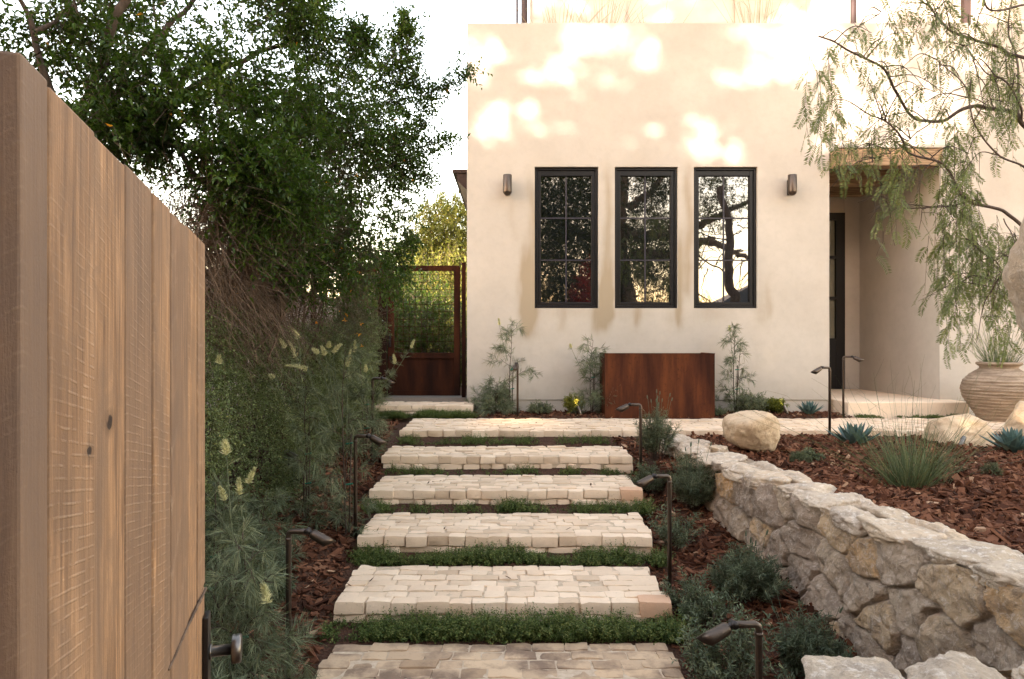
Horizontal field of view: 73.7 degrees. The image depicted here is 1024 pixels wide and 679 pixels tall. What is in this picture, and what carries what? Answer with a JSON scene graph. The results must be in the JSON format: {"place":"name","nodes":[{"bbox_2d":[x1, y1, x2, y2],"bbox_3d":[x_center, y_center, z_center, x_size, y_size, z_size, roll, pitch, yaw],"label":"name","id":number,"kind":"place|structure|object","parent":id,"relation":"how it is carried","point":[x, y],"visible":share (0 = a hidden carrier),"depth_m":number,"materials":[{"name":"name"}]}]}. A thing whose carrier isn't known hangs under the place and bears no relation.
{"place":"outdoors","nodes":[
{"label":"outdoors","id":0,"kind":"place"},
{"bbox_2d":[0,0,528,296],"label":"sky","id":1,"kind":"structure","parent":0,"point":[445,31],"materials":[{"name":"white"}]},
{"bbox_2d":[205,370,1023,678],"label":"ground","id":2,"kind":"structure","parent":0,"point":[345,630],"depth_m":5.18,"materials":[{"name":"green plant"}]},
{"bbox_2d":[0,51,241,678],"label":"wooden gate","id":3,"kind":"structure","parent":2,"relation":"on","point":[102,411],"depth_m":0.68,"materials":[{"name":"brown wood"}]},
{"bbox_2d":[205,354,256,579],"bbox_3d":[-2.006,0.858,4.392,0.571,1.537,0.594,0,0,15],"label":"feathery shrub","id":4,"kind":"object","parent":2,"relation":"on","point":[218,360],"visible":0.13,"depth_m":4.37,"materials":[{"name":"green plant"}]},
{"bbox_2d":[211,661,264,678],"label":"feathery shrub","id":5,"kind":"object","parent":2,"relation":"on","point":[218,677],"visible":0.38,"depth_m":2.58,"materials":[{"name":"green plant"}]},
{"bbox_2d":[204,467,272,628],"bbox_3d":[-1.658,1.191,3.802,0.661,1.011,0.623,0,0,0],"label":"feathery shrub","id":6,"kind":"object","parent":2,"relation":"on","point":[220,491],"visible":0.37,"depth_m":3.77,"materials":[{"name":"green plant"}]},
{"bbox_2d":[0,0,492,351],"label":"broadleaf tree","id":7,"kind":"object","parent":2,"relation":"on","point":[136,117],"visible":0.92,"depth_m":4.44,"materials":[{"name":"green plant"}]},
{"bbox_2d":[213,483,311,583],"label":"feathery shrub","id":8,"kind":"object","parent":2,"relation":"on","point":[257,510],"visible":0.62,"depth_m":4.43,"materials":[{"name":"green plant"}]},
{"bbox_2d":[227,551,298,614],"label":"shrub","id":9,"kind":"object","parent":2,"relation":"on","point":[279,597],"visible":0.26,"depth_m":3.90,"materials":[{"name":"green plant"}]},
{"bbox_2d":[203,439,331,678],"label":"feathery shrub","id":10,"kind":"object","parent":2,"relation":"on","point":[254,612],"visible":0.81,"depth_m":2.94,"materials":[{"name":"green plant"}]},
{"bbox_2d":[205,287,370,436],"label":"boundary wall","id":11,"kind":"structure","parent":2,"relation":"on","point":[207,391],"depth_m":9.82,"materials":[{"name":"paint"}]},
{"bbox_2d":[284,449,297,464],"bbox_3d":[-1.764,0.943,5.447,0.115,0.133,0.044,0,0,9],"label":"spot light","id":12,"kind":"object","parent":2,"relation":"on","point":[289,455],"visible":0.48,"depth_m":5.43,"materials":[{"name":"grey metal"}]},
{"bbox_2d":[204,289,391,613],"bbox_3d":[-2.070,0.748,5.792,1.069,2.379,7.137,0,0,0],"label":"leaf hedge","id":13,"kind":"object","parent":2,"relation":"on","point":[266,433],"visible":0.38,"depth_m":5.31,"materials":[{"name":"green plant"}]},
{"bbox_2d":[111,83,403,412],"bbox_3d":[-2.487,-0.566,5.422,3.019,2.469,4.038,0,0,0],"label":"bare twig thicket","id":14,"kind":"object","parent":13,"relation":"on","point":[220,281],"visible":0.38,"depth_m":4.61,"materials":[{"name":"plant"}]},
{"bbox_2d":[205,418,399,678],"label":"bark mulch","id":15,"kind":"object","parent":2,"relation":"on","point":[325,564],"visible":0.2,"depth_m":4.70,"materials":[{"name":"brown wood"}]},
{"bbox_2d":[262,328,343,530],"bbox_3d":[-1.621,0.729,5.317,0.597,1.638,0.749,0,0,-41],"label":"feathery shrub","id":16,"kind":"object","parent":2,"relation":"on","point":[303,467],"visible":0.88,"depth_m":5.31,"materials":[{"name":"green plant"}]},
{"bbox_2d":[285,527,335,678],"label":"path light","id":17,"kind":"object","parent":2,"relation":"on","point":[321,539],"visible":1,"depth_m":3.35,"materials":[{"name":"brown metal"}]},
{"bbox_2d":[234,101,396,480],"bbox_3d":[-1.665,-0.348,5.972,1.470,3.307,2.342,0,0,-18],"label":"orange flowered shrub","id":18,"kind":"object","parent":2,"relation":"on","point":[356,321],"visible":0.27,"depth_m":6.06,"materials":[{"name":"green plant"}]},
{"bbox_2d":[285,339,380,540],"bbox_3d":[-1.264,0.782,5.000,0.693,1.596,0.699,0,0,-31],"label":"feathery shrub","id":19,"kind":"object","parent":2,"relation":"on","point":[334,515],"visible":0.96,"depth_m":5.01,"materials":[{"name":"green plant"}]},
{"bbox_2d":[311,263,386,396],"bbox_3d":[-2.235,0.015,9.360,1.030,2.130,0.100,0,0,0],"label":"screen","id":20,"kind":"object","parent":2,"relation":"on","point":[382,368],"visible":0.09,"depth_m":9.31,"materials":[{"name":"metal"}]},
{"bbox_2d":[307,273,426,397],"bbox_3d":[-2.511,0.082,11.622,2.083,2.576,2.115,0,0,0],"label":"garden shrub","id":21,"kind":"object","parent":2,"relation":"on","point":[400,348],"visible":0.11,"depth_m":11.39,"materials":[{"name":"green plant"}]},
{"bbox_2d":[353,434,386,538],"bbox_3d":[-1.029,1.094,4.953,0.255,0.818,0.053,0,0,9],"label":"path light","id":22,"kind":"object","parent":2,"relation":"on","point":[376,440],"visible":0.96,"depth_m":4.96,"materials":[{"name":"grey metal"}]},
{"bbox_2d":[326,340,415,462],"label":"feathery shrub","id":23,"kind":"object","parent":2,"relation":"on","point":[361,394],"visible":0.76,"depth_m":6.70,"materials":[{"name":"green plant"}]},
{"bbox_2d":[371,377,394,451],"bbox_3d":[-1.308,0.789,6.939,0.255,0.818,0.053,0,0,6],"label":"path light","id":24,"kind":"object","parent":2,"relation":"on","point":[378,378],"visible":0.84,"depth_m":6.94,"materials":[{"name":"grey metal"}]},
{"bbox_2d":[339,236,432,335],"bbox_3d":[-4.390,-1.131,23.996,3.773,5.088,3.785,0,0,0],"label":"garden tree","id":25,"kind":"object","parent":2,"relation":"on","point":[390,261],"visible":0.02,"depth_m":23.68,"materials":[{"name":"green plant"}]},
{"bbox_2d":[365,264,461,351],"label":"garden shrub","id":26,"kind":"object","parent":2,"relation":"on","point":[425,280],"visible":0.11,"depth_m":16.87,"materials":[{"name":"green plant"}]},
{"bbox_2d":[376,396,466,401],"bbox_3d":[-1.230,0.935,9.430,1.220,0.290,0.340,0,0,0],"label":"threshold","id":27,"kind":"object","parent":2,"relation":"on","point":[430,398],"visible":0.14,"depth_m":9.26,"materials":[{"name":"stone"}]},
{"bbox_2d":[375,401,474,419],"bbox_3d":[-1.124,0.982,8.986,1.274,0.297,0.596,0,0,0],"label":"stone step","id":28,"kind":"object","parent":2,"relation":"on","point":[409,407],"visible":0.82,"depth_m":8.71,"materials":[{"name":"beige stone"}]},
{"bbox_2d":[387,290,466,395],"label":"garden shrub","id":29,"kind":"object","parent":2,"relation":"on","point":[427,334],"visible":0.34,"depth_m":12.34,"materials":[{"name":"green plant"}]},
{"bbox_2d":[375,407,478,418],"bbox_3d":[-1.078,0.922,8.574,1.356,0.141,0.324,0,0,0],"label":"creeping thyme","id":30,"kind":"object","parent":2,"relation":"on","point":[425,413],"visible":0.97,"depth_m":8.52,"materials":[{"name":"green plant"}]},
{"bbox_2d":[398,188,466,352],"bbox_3d":[-1.966,-1.687,21.008,3.551,5.993,3.472,0,0,0],"label":"garden tree","id":31,"kind":"object","parent":2,"relation":"on","point":[452,251],"visible":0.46,"depth_m":20.14,"materials":[{"name":"green plant"}]},
{"bbox_2d":[428,304,466,385],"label":"garden shrub","id":32,"kind":"object","parent":2,"relation":"on","point":[453,337],"visible":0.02,"depth_m":14.81,"materials":[{"name":"green plant"}]},
{"bbox_2d":[462,263,465,396],"bbox_3d":[-0.660,-0.010,9.355,0.050,2.080,0.090,0,0,0],"label":"gate post","id":33,"kind":"object","parent":2,"relation":"on","point":[463,329],"visible":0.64,"depth_m":9.31,"materials":[{"name":"metal"}]},
{"bbox_2d":[388,266,459,394],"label":"garden gate","id":34,"kind":"structure","parent":33,"relation":"attached to","point":[428,373],"depth_m":9.35,"materials":[{"name":"metal"}]},
{"bbox_2d":[463,374,520,417],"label":"feathery shrub","id":35,"kind":"object","parent":2,"relation":"on","point":[505,405],"visible":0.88,"depth_m":8.76,"materials":[{"name":"green plant"}]},
{"bbox_2d":[315,642,684,678],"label":"stone step","id":36,"kind":"object","parent":2,"relation":"on","point":[582,660],"visible":1,"depth_m":3.45,"materials":[{"name":"beige stone"}]},
{"bbox_2d":[333,565,671,623],"bbox_3d":[-0.058,1.625,4.207,1.948,0.271,0.667,0,0,0],"label":"stone step","id":37,"kind":"object","parent":2,"relation":"on","point":[600,589],"visible":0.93,"depth_m":4.07,"materials":[{"name":"beige stone"}]},
{"bbox_2d":[357,512,652,555],"bbox_3d":[-0.045,1.495,5.070,2.097,0.270,0.668,0,0,0],"label":"stone step","id":38,"kind":"object","parent":2,"relation":"on","point":[421,532],"visible":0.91,"depth_m":4.87,"materials":[{"name":"beige stone"}]},
{"bbox_2d":[307,602,703,645],"bbox_3d":[-0.038,1.568,3.767,2.176,0.191,0.428,0,0,0],"label":"creeping thyme","id":39,"kind":"object","parent":2,"relation":"on","point":[457,627],"visible":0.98,"depth_m":3.73,"materials":[{"name":"green plant"}]},
{"bbox_2d":[369,475,642,506],"bbox_3d":[-0.048,1.365,5.929,2.261,0.271,0.676,0,0,0],"label":"stone step","id":40,"kind":"object","parent":2,"relation":"on","point":[488,489],"visible":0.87,"depth_m":5.65,"materials":[{"name":"beige stone"}]},
{"bbox_2d":[396,433,615,445],"bbox_3d":[-0.015,1.054,7.235,2.454,0.146,0.352,0,0,0],"label":"creeping thyme","id":41,"kind":"object","parent":2,"relation":"on","point":[468,441],"visible":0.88,"depth_m":7.18,"materials":[{"name":"green plant"}]},
{"bbox_2d":[381,445,632,473],"bbox_3d":[-0.050,1.236,6.803,2.427,0.269,0.682,0,0,0],"label":"stone step","id":42,"kind":"object","parent":2,"relation":"on","point":[511,457],"visible":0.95,"depth_m":6.50,"materials":[{"name":"beige stone"}]},
{"bbox_2d":[357,495,659,514],"bbox_3d":[-0.056,1.330,5.501,2.468,0.154,0.335,0,0,0],"label":"creeping thyme","id":43,"kind":"object","parent":2,"relation":"on","point":[511,505],"visible":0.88,"depth_m":5.47,"materials":[{"name":"green plant"}]},
{"bbox_2d":[382,460,637,475],"bbox_3d":[-0.010,1.206,6.377,2.449,0.139,0.287,0,0,0],"label":"creeping thyme","id":44,"kind":"object","parent":2,"relation":"on","point":[439,472],"visible":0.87,"depth_m":6.34,"materials":[{"name":"green plant"}]},
{"bbox_2d":[477,318,542,413],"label":"feathery shrub","id":45,"kind":"object","parent":2,"relation":"on","point":[501,345],"visible":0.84,"depth_m":8.84,"materials":[{"name":"green plant"}]},
{"bbox_2d":[345,538,675,567],"bbox_3d":[-0.027,1.448,4.647,2.281,0.170,0.354,0,0,0],"label":"creeping thyme","id":46,"kind":"object","parent":2,"relation":"on","point":[500,556],"visible":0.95,"depth_m":4.61,"materials":[{"name":"green plant"}]},
{"bbox_2d":[513,362,518,416],"bbox_3d":[0.051,0.648,8.455,0.053,0.728,0.243,0,0,10],"label":"path light","id":47,"kind":"object","parent":2,"relation":"on","point":[516,366],"visible":0.97,"depth_m":8.55,"materials":[{"name":"brown metal"}]},
{"bbox_2d":[561,393,585,413],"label":"leafy shrub","id":48,"kind":"object","parent":2,"relation":"on","point":[569,402],"visible":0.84,"depth_m":8.78,"materials":[{"name":"green plant"}]},
{"bbox_2d":[568,334,617,413],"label":"feathery shrub","id":49,"kind":"object","parent":2,"relation":"on","point":[596,396],"visible":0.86,"depth_m":8.78,"materials":[{"name":"green plant"}]},
{"bbox_2d":[615,403,641,476],"bbox_3d":[1.058,0.984,6.199,0.255,0.818,0.053,0,0,-6],"label":"path light","id":50,"kind":"object","parent":2,"relation":"on","point":[624,407],"visible":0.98,"depth_m":6.20,"materials":[{"name":"brown metal"}]},
{"bbox_2d":[634,473,671,593],"bbox_3d":[0.880,1.248,4.268,0.255,0.818,0.052,0,0,-11],"label":"path light","id":51,"kind":"object","parent":2,"relation":"on","point":[645,481],"visible":0.98,"depth_m":4.28,"materials":[{"name":"brown metal"}]},
{"bbox_2d":[599,352,714,418],"bbox_3d":[1.847,0.586,8.789,1.375,0.828,0.543,0,0,0],"label":"steel planter","id":52,"kind":"object","parent":2,"relation":"on","point":[686,381],"visible":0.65,"depth_m":8.52,"materials":[{"name":"brown metal"}]},
{"bbox_2d":[474,409,851,418],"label":"bark mulch","id":53,"kind":"object","parent":2,"relation":"on","point":[595,413],"visible":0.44,"depth_m":8.63,"materials":[{"name":"brown wood"}]},
{"bbox_2d":[526,399,555,414],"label":"leafy shrub","id":54,"kind":"object","parent":53,"relation":"on","point":[539,408],"visible":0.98,"depth_m":8.69,"materials":[{"name":"green plant"}]},
{"bbox_2d":[715,404,727,415],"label":"grass tuft","id":55,"kind":"object","parent":53,"relation":"on","point":[720,412],"visible":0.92,"depth_m":8.60,"materials":[{"name":"plant"}]},
{"bbox_2d":[783,405,788,413],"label":"spot light","id":56,"kind":"object","parent":53,"relation":"on","point":[785,409],"visible":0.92,"depth_m":8.65,"materials":[{"name":"grey metal"}]},
{"bbox_2d":[795,400,823,413],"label":"agave","id":57,"kind":"object","parent":53,"relation":"on","point":[809,407],"visible":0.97,"depth_m":8.63,"materials":[{"name":"green plant"}]},
{"bbox_2d":[696,618,762,678],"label":"path light","id":58,"kind":"object","parent":2,"relation":"on","point":[715,635],"visible":1,"depth_m":2.51,"materials":[{"name":"brown metal"}]},
{"bbox_2d":[612,435,856,678],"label":"bark mulch","id":59,"kind":"object","parent":2,"relation":"on","point":[709,542],"visible":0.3,"depth_m":4.80,"materials":[{"name":"brown wood"}]},
{"bbox_2d":[620,458,668,495],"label":"leafy shrub","id":60,"kind":"object","parent":59,"relation":"on","point":[659,482],"visible":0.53,"depth_m":6.02,"materials":[{"name":"green plant"}]},
{"bbox_2d":[632,389,682,460],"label":"lavender","id":61,"kind":"object","parent":59,"relation":"on","point":[653,433],"visible":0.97,"depth_m":6.42,"materials":[{"name":"green plant"}]},
{"bbox_2d":[645,502,708,551],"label":"leafy shrub","id":62,"kind":"object","parent":59,"relation":"on","point":[679,536],"visible":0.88,"depth_m":4.97,"materials":[{"name":"green plant"}]},
{"bbox_2d":[664,439,719,511],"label":"lavender","id":63,"kind":"object","parent":59,"relation":"on","point":[693,489],"visible":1,"depth_m":5.66,"materials":[{"name":"green plant"}]},
{"bbox_2d":[659,566,743,631],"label":"leafy shrub","id":64,"kind":"object","parent":59,"relation":"on","point":[696,604],"visible":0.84,"depth_m":3.90,"materials":[{"name":"green plant"}]},
{"bbox_2d":[670,593,791,678],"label":"leafy shrub","id":65,"kind":"object","parent":59,"relation":"on","point":[710,666],"visible":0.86,"depth_m":3.28,"materials":[{"name":"green plant"}]},
{"bbox_2d":[705,529,792,606],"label":"lavender","id":66,"kind":"object","parent":59,"relation":"on","point":[748,577],"visible":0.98,"depth_m":4.19,"materials":[{"name":"green plant"}]},
{"bbox_2d":[774,668,794,678],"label":"lavender","id":67,"kind":"object","parent":59,"relation":"on","point":[785,672],"visible":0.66,"depth_m":3.12,"materials":[{"name":"green plant"}]},
{"bbox_2d":[764,584,855,678],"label":"lavender","id":68,"kind":"object","parent":59,"relation":"on","point":[797,646],"visible":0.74,"depth_m":3.47,"materials":[{"name":"green plant"}]},
{"bbox_2d":[715,323,755,412],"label":"feathery shrub","id":69,"kind":"object","parent":2,"relation":"on","point":[730,362],"visible":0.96,"depth_m":8.77,"materials":[{"name":"green plant"}]},
{"bbox_2d":[452,0,1023,415],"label":"house","id":70,"kind":"structure","parent":2,"relation":"on","point":[648,204],"depth_m":9.10,"materials":[{"name":"paint"}]},
{"bbox_2d":[503,174,511,195],"bbox_3d":[-0.060,-2.025,9.001,0.114,0.274,0.195,0,0,0],"label":"wall sconce","id":71,"kind":"object","parent":70,"relation":"attached to","point":[507,184],"depth_m":8.91,"materials":[{"name":"brown metal"}]},
{"bbox_2d":[505,0,624,22],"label":"roof grass","id":72,"kind":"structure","parent":70,"relation":"on","point":[567,13],"depth_m":9.61,"materials":[{"name":"plant"}]},
{"bbox_2d":[535,168,597,307],"bbox_3d":[0.728,-1.360,9.188,0.845,1.882,0.085,0,0,0],"label":"window","id":73,"kind":"structure","parent":70,"relation":"in","point":[566,199],"depth_m":9.20,"materials":[{"name":"black glass"}]},
{"bbox_2d":[553,0,648,22],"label":"roof grass","id":74,"kind":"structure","parent":70,"relation":"on","point":[607,13],"depth_m":9.65,"materials":[{"name":"plant"}]},
{"bbox_2d":[615,168,676,307],"bbox_3d":[1.792,-1.360,9.188,0.837,1.882,0.085,0,0,0],"label":"window","id":75,"kind":"structure","parent":70,"relation":"in","point":[645,198],"depth_m":9.20,"materials":[{"name":"black glass"}]},
{"bbox_2d":[694,168,755,307],"bbox_3d":[2.849,-1.360,9.188,0.845,1.882,0.085,0,0,0],"label":"window","id":76,"kind":"structure","parent":70,"relation":"in","point":[724,198],"depth_m":9.20,"materials":[{"name":"black glass"}]},
{"bbox_2d":[714,0,803,22],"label":"roof grass","id":77,"kind":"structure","parent":70,"relation":"on","point":[758,17],"depth_m":9.60,"materials":[{"name":"beige plant"}]},
{"bbox_2d":[787,174,796,195],"bbox_3d":[3.680,-2.025,9.001,0.114,0.274,0.195,0,0,0],"label":"wall sconce","id":78,"kind":"object","parent":70,"relation":"attached to","point":[792,185],"depth_m":8.92,"materials":[{"name":"brown metal"}]},
{"bbox_2d":[811,8,829,22],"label":"roof grass","id":79,"kind":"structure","parent":70,"relation":"on","point":[817,16],"depth_m":9.68,"materials":[{"name":"white plant"}]},
{"bbox_2d":[829,213,844,388],"bbox_3d":[4.979,-0.623,11.030,0.758,2.835,0.100,0,0,0],"label":"door","id":80,"kind":"structure","parent":70,"relation":"in","point":[836,220],"depth_m":10.98,"materials":[{"name":"black paint"}]},
{"bbox_2d":[735,388,769,411],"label":"leafy shrub","id":81,"kind":"object","parent":2,"relation":"on","point":[760,404],"visible":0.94,"depth_m":8.68,"materials":[{"name":"green plant"}]},
{"bbox_2d":[762,396,789,412],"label":"leafy shrub","id":82,"kind":"object","parent":2,"relation":"on","point":[776,405],"visible":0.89,"depth_m":8.74,"materials":[{"name":"green plant"}]},
{"bbox_2d":[659,434,1023,670],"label":"retaining wall","id":83,"kind":"structure","parent":2,"relation":"on","point":[904,589],"depth_m":3.65,"materials":[{"name":"stone"}]},
{"bbox_2d":[842,355,864,416],"bbox_3d":[4.249,0.607,8.496,0.255,0.818,0.053,0,0,29],"label":"path light","id":84,"kind":"object","parent":2,"relation":"on","point":[856,358],"visible":0.98,"depth_m":8.54,"materials":[{"name":"grey metal"}]},
{"bbox_2d":[686,431,1023,554],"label":"bark mulch","id":85,"kind":"object","parent":2,"relation":"on","point":[993,528],"visible":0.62,"depth_m":4.87,"materials":[{"name":"brown wood"}]},
{"bbox_2d":[722,410,779,452],"bbox_3d":[2.231,0.848,6.331,0.535,0.386,0.562,0,0,0],"label":"boulder","id":86,"kind":"object","parent":85,"relation":"on","point":[740,431],"visible":0.98,"depth_m":6.16,"materials":[{"name":"stone"}]},
{"bbox_2d":[789,451,812,462],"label":"grass tuft","id":87,"kind":"object","parent":85,"relation":"on","point":[797,456],"visible":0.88,"depth_m":5.83,"materials":[{"name":"green plant"}]},
{"bbox_2d":[796,447,825,461],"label":"leafy shrub","id":88,"kind":"object","parent":85,"relation":"on","point":[811,453],"visible":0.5,"depth_m":5.97,"materials":[{"name":"green plant"}]},
{"bbox_2d":[811,366,830,435],"bbox_3d":[3.252,0.689,7.187,0.255,0.818,0.052,0,0,-17],"label":"path light","id":89,"kind":"object","parent":85,"relation":"on","point":[817,370],"visible":0.94,"depth_m":7.21,"materials":[{"name":"grey metal"}]},
{"bbox_2d":[825,421,880,444],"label":"agave","id":90,"kind":"object","parent":85,"relation":"on","point":[844,435],"visible":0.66,"depth_m":6.58,"materials":[{"name":"green plant"}]},
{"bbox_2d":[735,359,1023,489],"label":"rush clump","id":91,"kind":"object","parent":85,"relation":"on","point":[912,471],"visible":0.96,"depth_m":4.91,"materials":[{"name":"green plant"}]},
{"bbox_2d":[958,436,966,444],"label":"spot light","id":92,"kind":"object","parent":85,"relation":"on","point":[963,439],"visible":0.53,"depth_m":6.45,"materials":[{"name":"grey metal"}]},
{"bbox_2d":[980,462,1003,475],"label":"grass tuft","id":93,"kind":"object","parent":85,"relation":"on","point":[995,469],"visible":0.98,"depth_m":5.05,"materials":[{"name":"green plant"}]},
{"bbox_2d":[978,426,1023,452],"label":"agave","id":94,"kind":"object","parent":85,"relation":"on","point":[1011,440],"visible":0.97,"depth_m":6.25,"materials":[{"name":"green plant"}]},
{"bbox_2d":[1001,401,1023,435],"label":"boulder","id":95,"kind":"object","parent":85,"relation":"on","point":[1017,422],"visible":0.65,"depth_m":7.10,"materials":[{"name":"stone"}]},
{"bbox_2d":[831,389,968,418],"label":"porch floor","id":96,"kind":"structure","parent":2,"relation":"on","point":[937,405],"depth_m":8.74,"materials":[{"name":"beige stone"}]},
{"bbox_2d":[854,413,959,418],"bbox_3d":[5.381,0.955,8.595,2.092,0.085,0.290,0,0,0],"label":"creeping thyme","id":97,"kind":"object","parent":2,"relation":"on","point":[931,416],"visible":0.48,"depth_m":8.57,"materials":[{"name":"green plant"}]},
{"bbox_2d":[793,0,1023,368],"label":"pepper tree","id":98,"kind":"object","parent":2,"relation":"on","point":[956,190],"visible":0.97,"depth_m":4.83,"materials":[{"name":"green plant"}]},
{"bbox_2d":[801,650,1023,678],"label":"wall","id":99,"kind":"structure","parent":2,"relation":"on","point":[950,664],"depth_m":2.08,"materials":[{"name":"stone"}]},
{"bbox_2d":[922,413,994,446],"bbox_3d":[4.487,0.944,6.848,0.604,0.395,0.528,0,0,0],"label":"boulder","id":100,"kind":"object","parent":2,"relation":"on","point":[942,424],"visible":0.63,"depth_m":6.68,"materials":[{"name":"stone"}]},
{"bbox_2d":[399,418,1004,437],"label":"path","id":101,"kind":"structure","parent":0,"point":[509,427],"depth_m":7.69,"materials":[{"name":"beige stone"}]},
{"bbox_2d":[959,361,1023,421],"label":"earthenware jar","id":102,"kind":"object","parent":101,"relation":"on","point":[996,383],"visible":0.84,"depth_m":8.09,"materials":[{"name":"ceramic"}]},
{"bbox_2d":[963,317,1023,364],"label":"rush clump","id":103,"kind":"object","parent":102,"relation":"on","point":[986,359],"visible":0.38,"depth_m":8.27,"materials":[{"name":"plant"}]},
{"bbox_2d":[1002,218,1023,331],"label":"tree trunk","id":104,"kind":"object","parent":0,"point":[1013,276],"depth_m":1.98,"materials":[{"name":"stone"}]}
]}

